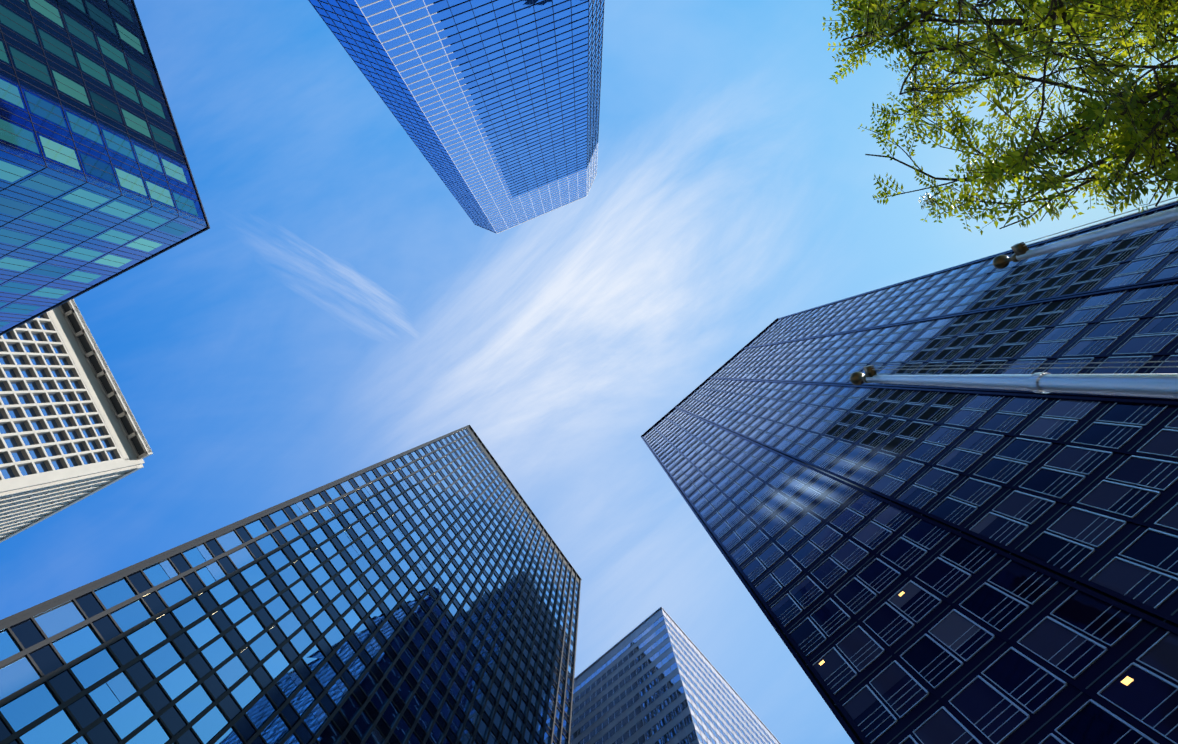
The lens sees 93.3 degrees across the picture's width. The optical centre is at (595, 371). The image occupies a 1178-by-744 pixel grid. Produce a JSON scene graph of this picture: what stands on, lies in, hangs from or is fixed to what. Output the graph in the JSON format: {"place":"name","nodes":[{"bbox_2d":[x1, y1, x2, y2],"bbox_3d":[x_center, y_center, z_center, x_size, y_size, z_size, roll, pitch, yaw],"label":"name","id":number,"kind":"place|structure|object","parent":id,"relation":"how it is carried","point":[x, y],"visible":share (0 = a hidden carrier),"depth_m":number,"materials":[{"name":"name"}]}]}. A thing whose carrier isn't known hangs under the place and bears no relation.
{"place":"outdoors","nodes":[
{"label":"outdoors","id":0,"kind":"place"},
{"bbox_2d":[0,425,581,743],"bbox_3d":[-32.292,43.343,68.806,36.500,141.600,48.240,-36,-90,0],"label":"skyscraper","id":1,"kind":"structure","parent":0,"point":[427,592],"depth_m":52.59,"materials":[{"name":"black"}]},
{"bbox_2d":[0,0,1177,743],"label":"sky","id":2,"kind":"structure","parent":0,"point":[338,313],"materials":[{"name":"blue"}]},
{"label":"plaza ground","id":3,"kind":"structure","parent":0,"visible":0},
{"bbox_2d":[0,299,152,542],"bbox_3d":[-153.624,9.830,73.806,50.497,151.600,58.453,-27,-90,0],"label":"building","id":4,"kind":"structure","parent":3,"relation":"on","point":[71,433],"depth_m":136.41,"materials":[{"name":"concrete"}]},
{"bbox_2d":[0,0,209,335],"bbox_3d":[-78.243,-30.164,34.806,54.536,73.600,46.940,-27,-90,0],"label":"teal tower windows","id":5,"kind":"structure","parent":3,"relation":"on","point":[98,187],"depth_m":60.20,"materials":[{"name":"blue glass"}]},
{"bbox_2d":[308,0,604,233],"bbox_3d":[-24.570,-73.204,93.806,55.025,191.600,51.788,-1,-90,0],"label":"skyscraper","id":6,"kind":"structure","parent":3,"relation":"on","point":[493,106],"depth_m":104.86,"materials":[{"name":"blue glass"}]},
{"bbox_2d":[570,607,780,743],"bbox_3d":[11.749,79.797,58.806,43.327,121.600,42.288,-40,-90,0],"label":"skyscraper","id":7,"kind":"structure","parent":3,"relation":"on","point":[656,677],"depth_m":100.26,"materials":[{"name":"blue glass"}]},
{"bbox_2d":[641,201,1177,743],"bbox_3d":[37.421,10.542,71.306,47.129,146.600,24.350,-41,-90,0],"label":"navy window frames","id":8,"kind":"structure","parent":3,"relation":"on","point":[931,565],"depth_m":34.95,"materials":[{"name":"blue glass"}]},
{"bbox_2d":[822,0,1177,234],"bbox_3d":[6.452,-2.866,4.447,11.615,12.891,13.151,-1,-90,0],"label":"tree","id":9,"kind":"object","parent":3,"relation":"on","point":[1140,133],"visible":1,"depth_m":4.78,"materials":[{"name":"green plant"}]},
{"bbox_2d":[850,361,1177,398],"bbox_3d":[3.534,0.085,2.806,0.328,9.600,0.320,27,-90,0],"label":"flagpole","id":10,"kind":"object","parent":3,"relation":"on","point":[1152,385],"visible":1,"depth_m":4.24,"materials":[{"name":"metal"}]},
{"bbox_2d":[993,197,1177,268],"bbox_3d":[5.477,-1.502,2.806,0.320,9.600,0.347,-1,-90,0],"label":"flagpole","id":11,"kind":"object","parent":3,"relation":"on","point":[1021,250],"visible":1,"depth_m":6.07,"materials":[{"name":"metal"}]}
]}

